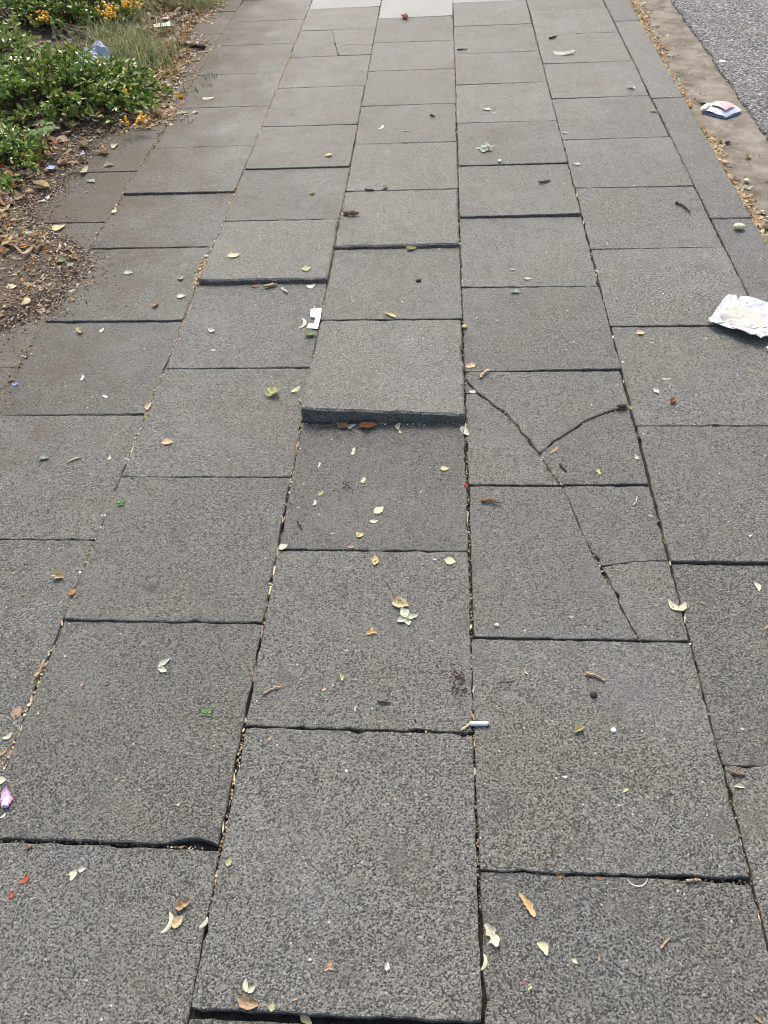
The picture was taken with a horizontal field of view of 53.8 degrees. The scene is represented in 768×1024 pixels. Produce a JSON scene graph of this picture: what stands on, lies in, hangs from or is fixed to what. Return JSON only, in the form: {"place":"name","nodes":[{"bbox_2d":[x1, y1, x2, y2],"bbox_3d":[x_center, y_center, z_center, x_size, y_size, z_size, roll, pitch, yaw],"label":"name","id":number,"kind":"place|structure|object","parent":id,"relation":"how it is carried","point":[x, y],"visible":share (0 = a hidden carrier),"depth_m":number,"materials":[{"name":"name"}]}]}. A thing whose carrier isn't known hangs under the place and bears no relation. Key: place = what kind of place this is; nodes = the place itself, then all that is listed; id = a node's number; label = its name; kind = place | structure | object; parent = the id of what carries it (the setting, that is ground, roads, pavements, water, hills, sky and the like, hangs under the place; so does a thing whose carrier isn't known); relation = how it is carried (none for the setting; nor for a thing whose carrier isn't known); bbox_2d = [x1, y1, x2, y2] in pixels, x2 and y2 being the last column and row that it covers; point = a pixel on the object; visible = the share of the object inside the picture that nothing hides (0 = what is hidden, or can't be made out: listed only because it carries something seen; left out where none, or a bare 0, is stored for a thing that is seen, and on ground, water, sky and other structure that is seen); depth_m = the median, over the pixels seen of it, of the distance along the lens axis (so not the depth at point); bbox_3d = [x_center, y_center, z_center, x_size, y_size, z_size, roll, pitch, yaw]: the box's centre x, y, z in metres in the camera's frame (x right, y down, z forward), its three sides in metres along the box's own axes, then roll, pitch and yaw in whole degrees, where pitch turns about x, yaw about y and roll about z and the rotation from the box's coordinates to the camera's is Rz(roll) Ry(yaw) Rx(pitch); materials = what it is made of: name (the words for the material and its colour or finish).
{"place":"outdoors","nodes":[
{"label":"outdoors","id":0,"kind":"place"},
{"bbox_2d":[14,69,216,234],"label":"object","id":1,"kind":"structure","parent":0,"point":[177,114],"depth_m":3.44,"materials":[{"name":"plant"}]},
{"bbox_2d":[0,0,249,344],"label":"soil","id":2,"kind":"structure","parent":0,"point":[45,35],"depth_m":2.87,"materials":[{"name":"soil"}]},
{"bbox_2d":[9,190,24,200],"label":"dry leaf","id":3,"kind":"object","parent":2,"relation":"on","point":[15,195],"visible":1,"depth_m":2.75,"materials":[{"name":"plant"}]},
{"bbox_2d":[0,118,49,192],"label":"leafy shrub","id":4,"kind":"object","parent":2,"relation":"on","point":[27,144],"visible":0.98,"depth_m":2.90,"materials":[{"name":"green plant"}]},
{"bbox_2d":[0,23,54,79],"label":"leafy shrub","id":5,"kind":"object","parent":2,"relation":"on","point":[8,41],"visible":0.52,"depth_m":3.64,"materials":[{"name":"green plant"}]},
{"bbox_2d":[0,0,76,30],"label":"leafy shrub","id":6,"kind":"object","parent":2,"relation":"on","point":[6,5],"visible":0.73,"depth_m":3.98,"materials":[{"name":"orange plant"}]},
{"bbox_2d":[25,122,59,151],"bbox_3d":[-1.314,-1.458,2.955,0.114,0.101,0.112,12,50,15],"label":"maple seedling","id":7,"kind":"object","parent":2,"relation":"on","point":[45,128],"visible":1,"depth_m":2.92,"materials":[{"name":"green plant"}]},
{"bbox_2d":[56,257,65,262],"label":"dry leaf","id":8,"kind":"object","parent":2,"relation":"on","point":[61,259],"visible":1,"depth_m":2.42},
{"bbox_2d":[57,158,67,163],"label":"dry leaf","id":9,"kind":"object","parent":2,"relation":"on","point":[62,161],"visible":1,"depth_m":2.92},
{"bbox_2d":[76,139,88,146],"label":"dry leaf","id":10,"kind":"object","parent":2,"relation":"on","point":[83,143],"visible":1,"depth_m":3.03,"materials":[{"name":"plant"}]},
{"bbox_2d":[8,0,161,30],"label":"leafy shrub","id":11,"kind":"object","parent":2,"relation":"on","point":[80,10],"visible":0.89,"depth_m":3.96,"materials":[{"name":"green plant"}]},
{"bbox_2d":[0,40,173,126],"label":"leafy shrub","id":12,"kind":"object","parent":2,"relation":"on","point":[72,72],"visible":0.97,"depth_m":3.22,"materials":[{"name":"green plant"}]},
{"bbox_2d":[81,40,109,65],"bbox_3d":[-1.347,-2.120,3.533,0.142,0.103,0.192,-14,48,-9],"label":"plastic bag","id":13,"kind":"object","parent":12,"relation":"in","point":[98,48],"visible":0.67,"depth_m":3.52,"materials":[{"name":"plastic"}]},
{"bbox_2d":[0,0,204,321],"bbox_3d":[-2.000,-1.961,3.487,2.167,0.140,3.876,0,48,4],"label":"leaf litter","id":14,"kind":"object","parent":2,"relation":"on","point":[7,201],"visible":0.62,"depth_m":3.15,"materials":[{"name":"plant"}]},
{"bbox_2d":[52,142,63,151],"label":"dry leaf","id":15,"kind":"object","parent":14,"relation":"on","point":[57,147],"visible":0.99,"depth_m":3.01,"materials":[{"name":"plant"}]},
{"bbox_2d":[34,0,199,93],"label":"dry grass","id":16,"kind":"structure","parent":2,"relation":"on","point":[136,44],"depth_m":3.75,"materials":[{"name":"plant"}]},
{"bbox_2d":[52,0,224,15],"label":"straw grass","id":17,"kind":"structure","parent":2,"relation":"on","point":[195,4],"depth_m":4.28,"materials":[{"name":"plant"}]},
{"bbox_2d":[153,17,171,26],"bbox_3d":[-1.192,-2.621,4.051,0.102,0.015,0.160,-16,49,-11],"label":"carton scrap","id":18,"kind":"object","parent":2,"relation":"on","point":[166,23],"visible":0.81,"depth_m":4.03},
{"bbox_2d":[179,43,205,48],"bbox_3d":[-0.969,-2.363,3.838,0.138,0.028,0.033,9,49,12],"label":"stick","id":19,"kind":"object","parent":2,"relation":"on","point":[196,45],"visible":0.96,"depth_m":3.83,"materials":[{"name":"wood"}]},
{"bbox_2d":[0,0,767,1023],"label":"pavement","id":20,"kind":"structure","parent":0,"point":[396,882],"depth_m":1.56,"materials":[{"name":"concrete"}]},
{"bbox_2d":[0,786,12,807],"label":"flower petal","id":21,"kind":"object","parent":20,"relation":"on","point":[6,798],"visible":1,"depth_m":1.25,"materials":[{"name":"pink plant"}]},
{"bbox_2d":[3,732,11,738],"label":"torn leaf","id":22,"kind":"object","parent":20,"relation":"on","point":[8,736],"visible":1,"depth_m":1.33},
{"bbox_2d":[7,890,13,897],"bbox_3d":[-0.567,0.583,1.151,0.011,0.003,0.011,33,58,29],"label":"bark flake","id":23,"kind":"object","parent":20,"relation":"on","point":[11,894],"visible":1,"depth_m":1.15,"materials":[{"name":"red plant"}]},
{"bbox_2d":[10,706,21,718],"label":"dry leaf","id":24,"kind":"object","parent":20,"relation":"on","point":[17,710],"visible":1,"depth_m":1.36,"materials":[{"name":"plant"}]},
{"bbox_2d":[18,875,29,883],"bbox_3d":[-0.553,0.565,1.165,0.018,0.004,0.012,-34,54,-22],"label":"bark flake","id":25,"kind":"object","parent":20,"relation":"on","point":[24,879],"visible":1,"depth_m":1.17,"materials":[{"name":"red plant"}]},
{"bbox_2d":[33,659,45,677],"bbox_3d":[-0.644,0.293,1.417,0.011,0.007,0.041,5,49,9],"label":"twig","id":26,"kind":"object","parent":20,"relation":"on","point":[36,675],"visible":1,"depth_m":1.42,"materials":[{"name":"wood"}]},
{"bbox_2d":[39,453,48,458],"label":"dry leaf","id":27,"kind":"object","parent":20,"relation":"on","point":[44,455],"visible":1,"depth_m":1.82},
{"bbox_2d":[52,568,63,578],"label":"dry leaf","id":28,"kind":"object","parent":20,"relation":"on","point":[58,573],"visible":1,"depth_m":1.57,"materials":[{"name":"plant"}]},
{"bbox_2d":[52,224,64,230],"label":"dry leaf","id":29,"kind":"object","parent":20,"relation":"on","point":[56,227],"visible":1,"depth_m":2.61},
{"bbox_2d":[0,181,133,420],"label":"scattered mulch","id":30,"kind":"object","parent":20,"relation":"on","point":[66,262],"visible":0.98,"depth_m":2.40,"materials":[{"name":"brown plant"}]},
{"bbox_2d":[21,297,30,304],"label":"dry leaf","id":31,"kind":"object","parent":30,"relation":"on","point":[26,300],"visible":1,"depth_m":2.27,"materials":[{"name":"plant"}]},
{"bbox_2d":[33,180,49,187],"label":"dry leaf","id":32,"kind":"object","parent":30,"relation":"on","point":[41,183],"visible":1,"depth_m":2.80,"materials":[{"name":"plant"}]},
{"bbox_2d":[68,253,76,259],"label":"dry leaf","id":33,"kind":"object","parent":30,"relation":"on","point":[73,255],"visible":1,"depth_m":2.44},
{"bbox_2d":[68,589,75,594],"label":"dry leaf","id":34,"kind":"object","parent":20,"relation":"on","point":[71,591],"visible":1,"depth_m":1.53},
{"bbox_2d":[69,869,76,880],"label":"torn leaf","id":35,"kind":"object","parent":20,"relation":"on","point":[72,874],"visible":1,"depth_m":1.17,"materials":[{"name":"plant"}]},
{"bbox_2d":[77,157,87,163],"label":"dry leaf","id":36,"kind":"object","parent":20,"relation":"on","point":[84,161],"visible":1,"depth_m":2.96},
{"bbox_2d":[80,166,87,172],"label":"dry leaf","id":37,"kind":"object","parent":20,"relation":"on","point":[84,169],"visible":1,"depth_m":2.91,"materials":[{"name":"plant"}]},
{"bbox_2d":[94,150,108,153],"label":"dry leaf","id":38,"kind":"object","parent":20,"relation":"on","point":[103,152],"visible":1,"depth_m":3.01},
{"bbox_2d":[0,6,239,400],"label":"joint soil","id":39,"kind":"structure","parent":20,"relation":"on","point":[45,322],"depth_m":2.63,"materials":[{"name":"soil"}]},
{"bbox_2d":[116,499,124,505],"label":"leaf sprig","id":40,"kind":"object","parent":20,"relation":"on","point":[119,501],"visible":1,"depth_m":1.70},
{"bbox_2d":[64,0,227,158],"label":"pale litter","id":41,"kind":"object","parent":20,"relation":"on","point":[171,111],"visible":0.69,"depth_m":3.37,"materials":[{"name":"brown plant"}]},
{"bbox_2d":[144,402,151,409],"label":"dry leaf","id":42,"kind":"object","parent":20,"relation":"on","point":[147,405],"visible":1,"depth_m":1.93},
{"bbox_2d":[25,50,292,716],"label":"joint soil","id":43,"kind":"structure","parent":20,"relation":"on","point":[59,635],"depth_m":1.50,"materials":[{"name":"soil"}]},
{"bbox_2d":[158,658,169,671],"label":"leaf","id":44,"kind":"object","parent":20,"relation":"on","point":[161,668],"visible":1,"depth_m":1.41,"materials":[{"name":"beige plant"}]},
{"bbox_2d":[160,438,172,443],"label":"dry leaf","id":45,"kind":"object","parent":20,"relation":"on","point":[166,441],"visible":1,"depth_m":1.83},
{"bbox_2d":[161,912,172,932],"bbox_3d":[-0.317,0.606,1.114,0.011,0.003,0.029,12,50,14],"label":"leaf stalk","id":46,"kind":"object","parent":20,"relation":"on","point":[167,928],"visible":1,"depth_m":1.11,"materials":[{"name":"plant"}]},
{"bbox_2d":[171,915,182,927],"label":"dry leaf","id":47,"kind":"object","parent":20,"relation":"on","point":[176,921],"visible":1,"depth_m":1.11,"materials":[{"name":"plant"}]},
{"bbox_2d":[174,898,189,910],"bbox_3d":[-0.302,0.586,1.128,0.020,0.007,0.018,13,50,15],"label":"dry leaf","id":48,"kind":"object","parent":20,"relation":"on","point":[181,903],"visible":1,"depth_m":1.13,"materials":[{"name":"plant"}]},
{"bbox_2d":[199,917,207,927],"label":"leaf stalk","id":49,"kind":"object","parent":20,"relation":"on","point":[204,924],"visible":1,"depth_m":1.11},
{"bbox_2d":[200,707,211,715],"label":"leaf sprig","id":50,"kind":"object","parent":20,"relation":"on","point":[206,711],"visible":1,"depth_m":1.34,"materials":[{"name":"plant"}]},
{"bbox_2d":[225,857,231,867],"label":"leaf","id":51,"kind":"object","parent":20,"relation":"on","point":[228,861],"visible":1,"depth_m":1.16,"materials":[{"name":"beige plant"}]},
{"bbox_2d":[227,252,238,256],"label":"dry leaf","id":52,"kind":"object","parent":20,"relation":"on","point":[231,254],"visible":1,"depth_m":2.40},
{"bbox_2d":[237,996,258,1009],"bbox_3d":[-0.186,0.670,1.033,0.033,0.007,0.015,9,51,15],"label":"dry leaf","id":53,"kind":"object","parent":20,"relation":"on","point":[246,1003],"visible":1,"depth_m":1.03,"materials":[{"name":"plant"}]},
{"bbox_2d":[243,978,254,992],"bbox_3d":[-0.188,0.657,1.048,0.020,0.003,0.013,25,54,24],"label":"winged seed","id":54,"kind":"object","parent":20,"relation":"on","point":[246,988],"visible":1,"depth_m":1.05,"materials":[{"name":"beige plant"}]},
{"bbox_2d":[263,282,277,286],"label":"twig","id":55,"kind":"object","parent":20,"relation":"on","point":[270,284],"visible":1,"depth_m":2.28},
{"bbox_2d":[265,387,278,396],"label":"dry leaf","id":56,"kind":"object","parent":20,"relation":"on","point":[270,391],"visible":1,"depth_m":1.93,"materials":[{"name":"plant"}]},
{"bbox_2d":[269,1001,274,1011],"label":"dry leaf","id":57,"kind":"object","parent":20,"relation":"on","point":[271,1006],"visible":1,"depth_m":1.03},
{"bbox_2d":[263,686,280,693],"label":"twig","id":58,"kind":"object","parent":20,"relation":"on","point":[267,691],"visible":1,"depth_m":1.36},
{"bbox_2d":[279,544,287,549],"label":"dry leaf","id":59,"kind":"object","parent":20,"relation":"on","point":[282,546],"visible":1,"depth_m":1.59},
{"bbox_2d":[300,1015,311,1023],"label":"dry leaf","id":60,"kind":"object","parent":20,"relation":"on","point":[305,1019],"visible":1,"depth_m":1.03,"materials":[{"name":"plant"}]},
{"bbox_2d":[302,266,310,270],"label":"dry leaf","id":61,"kind":"object","parent":20,"relation":"on","point":[306,268],"visible":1,"depth_m":2.32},
{"bbox_2d":[304,328,315,334],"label":"dry leaf","id":62,"kind":"object","parent":20,"relation":"on","point":[309,331],"visible":1,"depth_m":2.10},
{"bbox_2d":[307,308,321,328],"bbox_3d":[-0.198,-0.549,2.152,0.034,0.003,0.099,-2,48,7],"label":"card scrap","id":63,"kind":"object","parent":20,"relation":"on","point":[315,313],"visible":1,"depth_m":2.16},
{"bbox_2d":[275,10,379,564],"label":"joint soil","id":64,"kind":"structure","parent":20,"relation":"on","point":[281,534],"depth_m":1.76,"materials":[{"name":"soil"}]},
{"bbox_2d":[324,959,332,970],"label":"dry leaf","id":65,"kind":"object","parent":20,"relation":"on","point":[329,964],"visible":1,"depth_m":1.06,"materials":[{"name":"plant"}]},
{"bbox_2d":[337,422,349,427],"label":"dry leaf","id":66,"kind":"object","parent":20,"relation":"on","point":[343,425],"visible":1,"depth_m":1.84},
{"bbox_2d":[342,210,358,214],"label":"twig","id":67,"kind":"object","parent":20,"relation":"on","point":[352,212],"visible":1,"depth_m":2.55,"materials":[{"name":"wood"}]},
{"bbox_2d":[359,422,376,428],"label":"dry leaf","id":68,"kind":"object","parent":20,"relation":"on","point":[367,425],"visible":1,"depth_m":1.83,"materials":[{"name":"plant"}]},
{"bbox_2d":[366,627,376,634],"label":"dry leaf","id":69,"kind":"object","parent":20,"relation":"on","point":[371,631],"visible":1,"depth_m":1.44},
{"bbox_2d":[371,555,378,564],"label":"dry leaf","id":70,"kind":"object","parent":20,"relation":"on","point":[374,560],"visible":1,"depth_m":1.55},
{"bbox_2d":[373,507,382,513],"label":"dry leaf","id":71,"kind":"object","parent":20,"relation":"on","point":[377,510],"visible":1,"depth_m":1.65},
{"bbox_2d":[0,0,764,934],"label":"joint debris","id":72,"kind":"object","parent":20,"relation":"on","point":[196,282],"visible":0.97,"depth_m":1.72,"materials":[{"name":"soil"}]},
{"bbox_2d":[4,13,767,895],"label":"grit","id":73,"kind":"object","parent":20,"relation":"on","point":[458,677],"visible":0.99,"depth_m":1.70,"materials":[{"name":"gravel"}]},
{"bbox_2d":[384,962,389,970],"bbox_3d":[0.004,0.635,1.057,0.008,0.002,0.010,-21,50,-15],"label":"petal","id":74,"kind":"object","parent":20,"relation":"on","point":[387,966],"visible":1,"depth_m":1.06,"materials":[{"name":"grey plant"}]},
{"bbox_2d":[384,311,395,316],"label":"dry leaf","id":75,"kind":"object","parent":20,"relation":"on","point":[390,314],"visible":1,"depth_m":2.15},
{"bbox_2d":[392,597,408,607],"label":"dry leaf","id":76,"kind":"object","parent":20,"relation":"on","point":[398,602],"visible":1,"depth_m":1.48,"materials":[{"name":"plant"}]},
{"bbox_2d":[397,608,417,624],"bbox_3d":[0.045,0.202,1.455,0.036,0.007,0.034,12,49,14],"label":"winged seed","id":77,"kind":"object","parent":20,"relation":"on","point":[406,617],"visible":1,"depth_m":1.46,"materials":[{"name":"white plant"}]},
{"bbox_2d":[444,557,455,564],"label":"dry leaf","id":78,"kind":"object","parent":20,"relation":"on","point":[449,560],"visible":1,"depth_m":1.54,"materials":[{"name":"plant"}]},
{"bbox_2d":[459,677,464,683],"bbox_3d":[0.140,0.303,1.360,0.011,0.002,0.016,22,55,23],"label":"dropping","id":79,"kind":"object","parent":20,"relation":"on","point":[462,679],"visible":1,"depth_m":1.36,"materials":[{"name":"grey plant"}]},
{"bbox_2d":[460,426,468,434],"bbox_3d":[0.193,-0.194,1.810,0.017,0.007,0.042,-19,49,-16],"label":"petal","id":80,"kind":"object","parent":20,"relation":"on","point":[464,428],"visible":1,"depth_m":1.81,"materials":[{"name":"white plant"}]},
{"bbox_2d":[466,363,474,367],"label":"torn leaf","id":81,"kind":"object","parent":20,"relation":"on","point":[471,365],"visible":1,"depth_m":1.98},
{"bbox_2d":[470,721,489,725],"bbox_3d":[0.164,0.363,1.299,0.034,0.008,0.009,-1,48,3],"label":"cigarette","id":82,"kind":"object","parent":20,"relation":"on","point":[479,723],"visible":1,"depth_m":1.30,"materials":[{"name":"white paper"}]},
{"bbox_2d":[480,954,487,969],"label":"leaf stalk","id":83,"kind":"object","parent":20,"relation":"on","point":[484,963],"visible":1,"depth_m":1.06,"materials":[{"name":"plant"}]},
{"bbox_2d":[476,141,492,151],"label":"dry leaf","id":84,"kind":"object","parent":20,"relation":"on","point":[485,146],"visible":1,"depth_m":2.87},
{"bbox_2d":[479,369,489,377],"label":"twig","id":85,"kind":"object","parent":20,"relation":"on","point":[484,372],"visible":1,"depth_m":1.94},
{"bbox_2d":[481,498,500,502],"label":"twig","id":86,"kind":"object","parent":20,"relation":"on","point":[489,499],"visible":1,"depth_m":1.64,"materials":[{"name":"wood"}]},
{"bbox_2d":[484,923,499,946],"bbox_3d":[0.154,0.605,1.082,0.019,0.007,0.032,-21,51,-15],"label":"dry leaf","id":87,"kind":"object","parent":20,"relation":"on","point":[494,940],"visible":1,"depth_m":1.08,"materials":[{"name":"plant"}]},
{"bbox_2d":[519,893,535,916],"bbox_3d":[0.211,0.574,1.108,0.012,0.004,0.036,-24,49,-18],"label":"dry leaf","id":88,"kind":"object","parent":20,"relation":"on","point":[527,903],"visible":1,"depth_m":1.11,"materials":[{"name":"plant"}]},
{"bbox_2d":[537,942,547,954],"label":"dry leaf","id":89,"kind":"object","parent":20,"relation":"on","point":[543,946],"visible":1,"depth_m":1.07,"materials":[{"name":"plant"}]},
{"bbox_2d":[553,50,574,54],"bbox_3d":[0.836,-2.144,3.530,0.109,0.012,0.050,10,51,16],"label":"winged seed","id":90,"kind":"object","parent":20,"relation":"on","point":[564,53],"visible":1,"depth_m":3.52,"materials":[{"name":"beige plant"}]},
{"bbox_2d":[575,724,583,731],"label":"dry leaf","id":91,"kind":"object","parent":20,"relation":"on","point":[578,727],"visible":1,"depth_m":1.28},
{"bbox_2d":[590,691,596,697],"bbox_3d":[0.367,0.319,1.326,0.014,0.006,0.012,1,46,2],"label":"pebble","id":92,"kind":"object","parent":20,"relation":"on","point":[593,694],"visible":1,"depth_m":1.32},
{"bbox_2d":[585,672,605,681],"bbox_3d":[0.376,0.293,1.349,0.042,0.007,0.008,21,53,19],"label":"twig","id":93,"kind":"object","parent":20,"relation":"on","point":[594,675],"visible":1,"depth_m":1.35,"materials":[{"name":"wood"}]},
{"bbox_2d":[616,403,626,407],"bbox_3d":[0.575,-0.257,1.832,0.026,0.008,0.014,-6,47,0],"label":"soil clod","id":94,"kind":"object","parent":20,"relation":"on","point":[622,405],"visible":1,"depth_m":1.83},
{"bbox_2d":[660,937,670,948],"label":"twig","id":95,"kind":"object","parent":20,"relation":"on","point":[663,944],"visible":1,"depth_m":1.06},
{"bbox_2d":[668,599,686,610],"bbox_3d":[0.558,0.179,1.442,0.034,0.006,0.024,11,49,13],"label":"winged seed","id":96,"kind":"object","parent":20,"relation":"on","point":[682,606],"visible":1,"depth_m":1.44,"materials":[{"name":"beige plant"}]},
{"bbox_2d":[675,201,690,212],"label":"twig","id":97,"kind":"object","parent":20,"relation":"on","point":[682,205],"visible":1,"depth_m":2.49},
{"bbox_2d":[603,0,767,336],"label":"kerb","id":98,"kind":"structure","parent":20,"relation":"on","point":[716,191],"depth_m":2.71,"materials":[{"name":"concrete"}]},
{"bbox_2d":[733,223,745,229],"bbox_3d":[1.115,-0.896,2.375,0.036,0.019,0.028,9,45,8],"label":"seed pod","id":99,"kind":"object","parent":98,"relation":"on","point":[739,226],"visible":1,"depth_m":2.37,"materials":[{"name":"plant"}]},
{"bbox_2d":[686,878,701,882],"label":"twig","id":100,"kind":"object","parent":20,"relation":"on","point":[689,880],"visible":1,"depth_m":1.12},
{"bbox_2d":[730,770,744,775],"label":"twig","id":101,"kind":"object","parent":20,"relation":"on","point":[736,773],"visible":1,"depth_m":1.22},
{"bbox_2d":[708,294,767,348],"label":"paper wrapper","id":102,"kind":"object","parent":20,"relation":"on","point":[748,314],"visible":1,"depth_m":2.05,"materials":[{"name":"paper"}]},
{"bbox_2d":[754,582,760,590],"bbox_3d":[0.724,0.143,1.465,0.010,0.004,0.022,-7,48,-3],"label":"petal","id":103,"kind":"object","parent":20,"relation":"on","point":[757,585],"visible":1,"depth_m":1.47,"materials":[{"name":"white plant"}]},
{"bbox_2d":[670,0,767,140],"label":"road","id":104,"kind":"structure","parent":0,"point":[746,23],"depth_m":3.67,"materials":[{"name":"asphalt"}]},
{"bbox_2d":[637,0,767,241],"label":"gutter","id":105,"kind":"object","parent":104,"relation":"on","point":[693,58],"visible":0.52,"depth_m":3.24,"materials":[{"name":"concrete"}]},
{"bbox_2d":[628,0,767,245],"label":"kerb litter","id":106,"kind":"object","parent":105,"relation":"on","point":[762,227],"visible":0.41,"depth_m":2.96,"materials":[{"name":"brown plant"}]},
{"bbox_2d":[701,101,741,118],"bbox_3d":[1.395,-1.672,3.134,0.136,0.035,0.134,-25,51,-18],"label":"crushed packet","id":107,"kind":"object","parent":105,"relation":"on","point":[723,109],"visible":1,"depth_m":3.11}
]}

